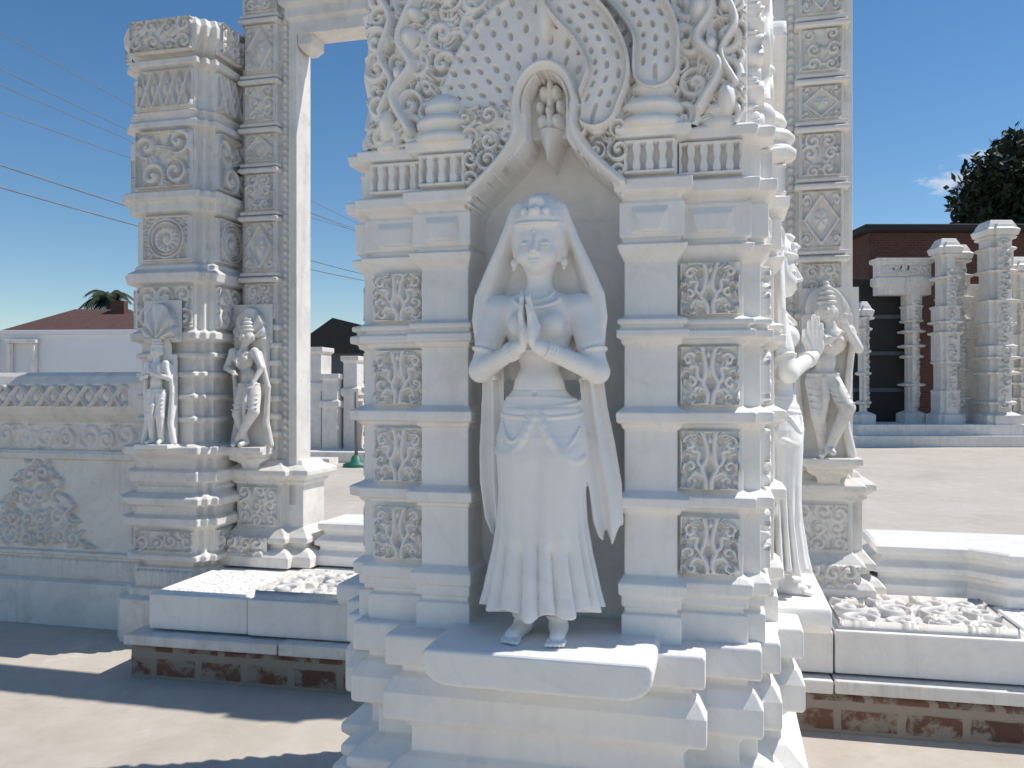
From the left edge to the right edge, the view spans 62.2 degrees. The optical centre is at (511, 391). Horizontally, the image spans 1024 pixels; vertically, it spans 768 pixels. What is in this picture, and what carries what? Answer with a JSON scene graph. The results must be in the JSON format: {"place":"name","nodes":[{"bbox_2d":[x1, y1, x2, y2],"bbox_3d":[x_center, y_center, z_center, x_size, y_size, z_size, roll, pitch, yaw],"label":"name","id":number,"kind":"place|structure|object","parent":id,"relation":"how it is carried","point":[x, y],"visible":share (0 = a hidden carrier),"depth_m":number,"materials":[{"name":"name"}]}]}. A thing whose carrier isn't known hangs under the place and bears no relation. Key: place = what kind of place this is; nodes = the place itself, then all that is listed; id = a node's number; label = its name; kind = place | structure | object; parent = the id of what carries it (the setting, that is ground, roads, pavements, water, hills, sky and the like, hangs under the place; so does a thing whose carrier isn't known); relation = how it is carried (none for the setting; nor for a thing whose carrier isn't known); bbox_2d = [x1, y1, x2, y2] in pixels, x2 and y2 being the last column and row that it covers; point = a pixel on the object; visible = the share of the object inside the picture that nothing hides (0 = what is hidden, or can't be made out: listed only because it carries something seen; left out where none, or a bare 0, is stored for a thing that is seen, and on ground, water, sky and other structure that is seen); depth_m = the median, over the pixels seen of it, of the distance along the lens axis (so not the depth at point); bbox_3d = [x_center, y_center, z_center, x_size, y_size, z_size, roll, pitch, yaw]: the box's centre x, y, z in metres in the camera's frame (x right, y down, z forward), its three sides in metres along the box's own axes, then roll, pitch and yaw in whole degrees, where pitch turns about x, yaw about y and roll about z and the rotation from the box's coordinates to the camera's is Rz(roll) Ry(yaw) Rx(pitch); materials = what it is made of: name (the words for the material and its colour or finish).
{"place":"outdoors","nodes":[
{"label":"outdoors","id":0,"kind":"place"},
{"bbox_2d":[0,447,1023,767],"bbox_3d":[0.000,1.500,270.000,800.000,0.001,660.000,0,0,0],"label":"ground","id":1,"kind":"structure","parent":0,"point":[74,697],"depth_m":4.10,"materials":[{"name":"concrete"}]},
{"bbox_2d":[6,343,12,372],"bbox_3d":[-8.289,0.350,14.017,0.060,2.300,0.100,0,0,4],"label":"frame post","id":2,"kind":"object","parent":1,"relation":"on","point":[9,357],"visible":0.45,"depth_m":13.97,"materials":[{"name":"stone"}]},
{"bbox_2d":[31,343,37,372],"bbox_3d":[-7.870,0.350,13.987,0.060,2.300,0.100,0,0,4],"label":"frame post","id":3,"kind":"object","parent":1,"relation":"on","point":[34,357],"visible":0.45,"depth_m":13.95,"materials":[{"name":"stone"}]},
{"bbox_2d":[0,334,141,372],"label":"wall","id":4,"kind":"structure","parent":1,"relation":"on","point":[87,352],"depth_m":14.01,"materials":[{"name":"white paint"}]},
{"bbox_2d":[0,330,136,342],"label":"coping","id":5,"kind":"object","parent":4,"relation":"on","point":[23,332],"depth_m":13.96,"materials":[{"name":"stone"}]},
{"bbox_2d":[0,372,142,629],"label":"carved marble wall","id":6,"kind":"structure","parent":1,"relation":"on","point":[95,488],"depth_m":5.43,"materials":[{"name":"white stone"}]},
{"bbox_2d":[0,446,98,549],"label":"carved relief","id":7,"kind":"object","parent":6,"relation":"attached to","point":[38,505],"visible":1,"depth_m":5.51,"materials":[{"name":"stone"}]},
{"bbox_2d":[0,384,127,407],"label":"coping relief","id":8,"kind":"object","parent":6,"relation":"attached to","point":[75,396],"visible":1,"depth_m":5.36,"materials":[{"name":"stone"}]},
{"bbox_2d":[0,451,134,458],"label":"border relief","id":9,"kind":"object","parent":6,"relation":"attached to","point":[66,454],"visible":0.96,"depth_m":5.44,"materials":[{"name":"stone"}]},
{"bbox_2d":[0,554,136,580],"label":"ledge","id":10,"kind":"object","parent":6,"relation":"attached to","point":[73,567],"visible":0.98,"depth_m":5.47,"materials":[{"name":"stone"}]},
{"bbox_2d":[0,423,138,448],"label":"frieze relief","id":11,"kind":"object","parent":6,"relation":"attached to","point":[95,436],"visible":0.99,"depth_m":5.47,"materials":[{"name":"stone"}]},
{"bbox_2d":[79,289,133,308],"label":"palm tree","id":12,"kind":"object","parent":1,"relation":"on","point":[101,299],"visible":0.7,"depth_m":47.24,"materials":[{"name":"green plant"}]},
{"bbox_2d":[117,16,244,641],"bbox_3d":[-2.010,-0.372,5.363,0.700,3.744,0.700,0,0,14],"label":"pillar shaft","id":13,"kind":"object","parent":1,"relation":"on","point":[199,461],"visible":0.56,"depth_m":5.09,"materials":[{"name":"stone"}]},
{"bbox_2d":[134,335,180,448],"bbox_3d":[-2.102,-0.009,5.011,0.240,0.686,0.168,0,0,14],"label":"attendant statue","id":14,"kind":"object","parent":13,"relation":"on","point":[159,375],"visible":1,"depth_m":5.00,"materials":[{"name":"white stone"}]},
{"bbox_2d":[142,300,181,342],"bbox_3d":[-2.092,-0.420,5.032,0.260,0.251,0.072,0,0,14],"label":"flame crest","id":15,"kind":"object","parent":13,"relation":"attached to","point":[162,319],"visible":0.99,"depth_m":5.02,"materials":[{"name":"stone"}]},
{"bbox_2d":[310,347,364,464],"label":"marble blocks","id":16,"kind":"structure","parent":1,"relation":"on","point":[331,421],"depth_m":18.91,"materials":[{"name":"white stone"}]},
{"bbox_2d":[331,353,363,373],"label":"walls","id":17,"kind":"structure","parent":1,"relation":"on","point":[336,365],"depth_m":44.00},
{"bbox_2d":[310,318,364,352],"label":"roof","id":18,"kind":"structure","parent":17,"relation":"on","point":[335,334],"depth_m":43.50,"materials":[{"name":"paint"}]},
{"bbox_2d":[343,392,363,467],"bbox_3d":[-3.120,0.750,17.000,0.520,1.500,0.520,0,0,0],"label":"umbrella stand","id":19,"kind":"object","parent":1,"relation":"on","point":[356,461],"visible":0.93,"depth_m":16.97,"materials":[{"name":"green metal"}]},
{"bbox_2d":[124,565,1023,748],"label":"marble platform","id":20,"kind":"structure","parent":1,"relation":"on","point":[933,669],"depth_m":3.92,"materials":[{"name":"stone"}]},
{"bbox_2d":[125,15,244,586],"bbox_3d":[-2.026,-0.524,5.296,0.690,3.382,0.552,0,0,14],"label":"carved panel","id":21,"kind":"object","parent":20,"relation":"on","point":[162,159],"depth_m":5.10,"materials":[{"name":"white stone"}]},
{"bbox_2d":[219,0,1023,609],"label":"marble gateway","id":22,"kind":"object","parent":20,"relation":"on","point":[283,524],"visible":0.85,"depth_m":5.14,"materials":[{"name":"white stone"}]},
{"bbox_2d":[223,314,273,452],"bbox_3d":[-1.608,-0.055,5.165,0.314,0.838,0.204,0,0,15],"label":"dancer statue","id":23,"kind":"object","parent":22,"relation":"attached to","point":[246,365],"visible":0.98,"depth_m":5.15,"materials":[{"name":"stone"}]},
{"bbox_2d":[794,281,863,465],"bbox_3d":[1.585,-0.098,4.288,0.352,0.929,0.232,0,0,15],"label":"musician statue","id":24,"kind":"object","parent":22,"relation":"on","point":[823,388],"visible":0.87,"depth_m":4.27,"materials":[{"name":"stone"}]},
{"bbox_2d":[852,232,1023,413],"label":"walls","id":25,"kind":"structure","parent":1,"relation":"on","point":[867,247],"depth_m":29.00,"materials":[{"name":"brick"}]},
{"bbox_2d":[852,224,1023,239],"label":"roof","id":26,"kind":"structure","parent":25,"relation":"on","point":[862,230],"depth_m":28.60,"materials":[{"name":"paint"}]},
{"bbox_2d":[852,220,1023,446],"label":"marble shrine","id":27,"kind":"object","parent":1,"relation":"on","point":[977,358],"visible":0.99,"depth_m":24.11,"materials":[{"name":"stone"}]},
{"bbox_2d":[943,121,1023,223],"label":"broadleaf tree","id":28,"kind":"object","parent":1,"relation":"on","point":[992,184],"visible":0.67,"depth_m":41.49,"materials":[{"name":"green plant"}]},
{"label":"utility pole","id":29,"kind":"object","parent":1,"relation":"on","visible":0},
{"bbox_2d":[0,69,353,230],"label":"power line","id":30,"kind":"object","parent":29,"relation":"attached to","point":[95,114],"visible":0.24,"depth_m":21.26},
{"bbox_2d":[0,85,354,228],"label":"power line","id":31,"kind":"object","parent":29,"relation":"attached to","point":[107,130],"visible":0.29,"depth_m":20.98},
{"bbox_2d":[1,112,355,230],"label":"power line","id":32,"kind":"object","parent":29,"relation":"attached to","point":[111,151],"visible":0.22,"depth_m":20.67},
{"bbox_2d":[0,32,357,223],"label":"power line","id":33,"kind":"object","parent":29,"relation":"attached to","point":[109,93],"visible":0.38,"depth_m":21.77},
{"bbox_2d":[0,164,360,273],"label":"power line","id":34,"kind":"object","parent":29,"relation":"attached to","point":[111,200],"visible":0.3,"depth_m":21.07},
{"bbox_2d":[0,187,364,280],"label":"power line","id":35,"kind":"object","parent":29,"relation":"attached to","point":[116,219],"visible":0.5,"depth_m":21.89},
{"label":"walls","id":36,"kind":"object","parent":1,"relation":"on","visible":0},
{"bbox_2d":[3,309,133,329],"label":"roof","id":37,"kind":"structure","parent":36,"relation":"on","point":[90,319],"depth_m":44.08,"materials":[{"name":"tile"}]},
{"bbox_2d":[111,300,127,313],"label":"chimney","id":38,"kind":"object","parent":37,"relation":"on","point":[119,307],"visible":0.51,"depth_m":45.52,"materials":[{"name":"brick"}]},
{"bbox_2d":[0,0,1023,333],"label":"sky","id":39,"kind":"structure","parent":0,"point":[932,80],"materials":[{"name":"blue"}]},
{"bbox_2d":[333,0,831,767],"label":"carved marble pier","id":40,"kind":"structure","parent":0,"point":[649,142],"depth_m":2.26,"materials":[{"name":"white stone"}]},
{"bbox_2d":[469,193,623,647],"bbox_3d":[0.082,0.057,2.209,0.400,1.170,0.256,0,0,14],"label":"praying woman statue","id":41,"kind":"object","parent":40,"relation":"on","point":[548,453],"visible":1,"depth_m":2.18,"materials":[{"name":"stone"}]},
{"bbox_2d":[774,233,823,595],"bbox_3d":[0.873,0.057,2.751,0.256,1.170,0.400,0,0,14],"label":"praying woman statue","id":42,"kind":"object","parent":40,"relation":"on","point":[790,540],"visible":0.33,"depth_m":2.64,"materials":[{"name":"stone"}]}
]}

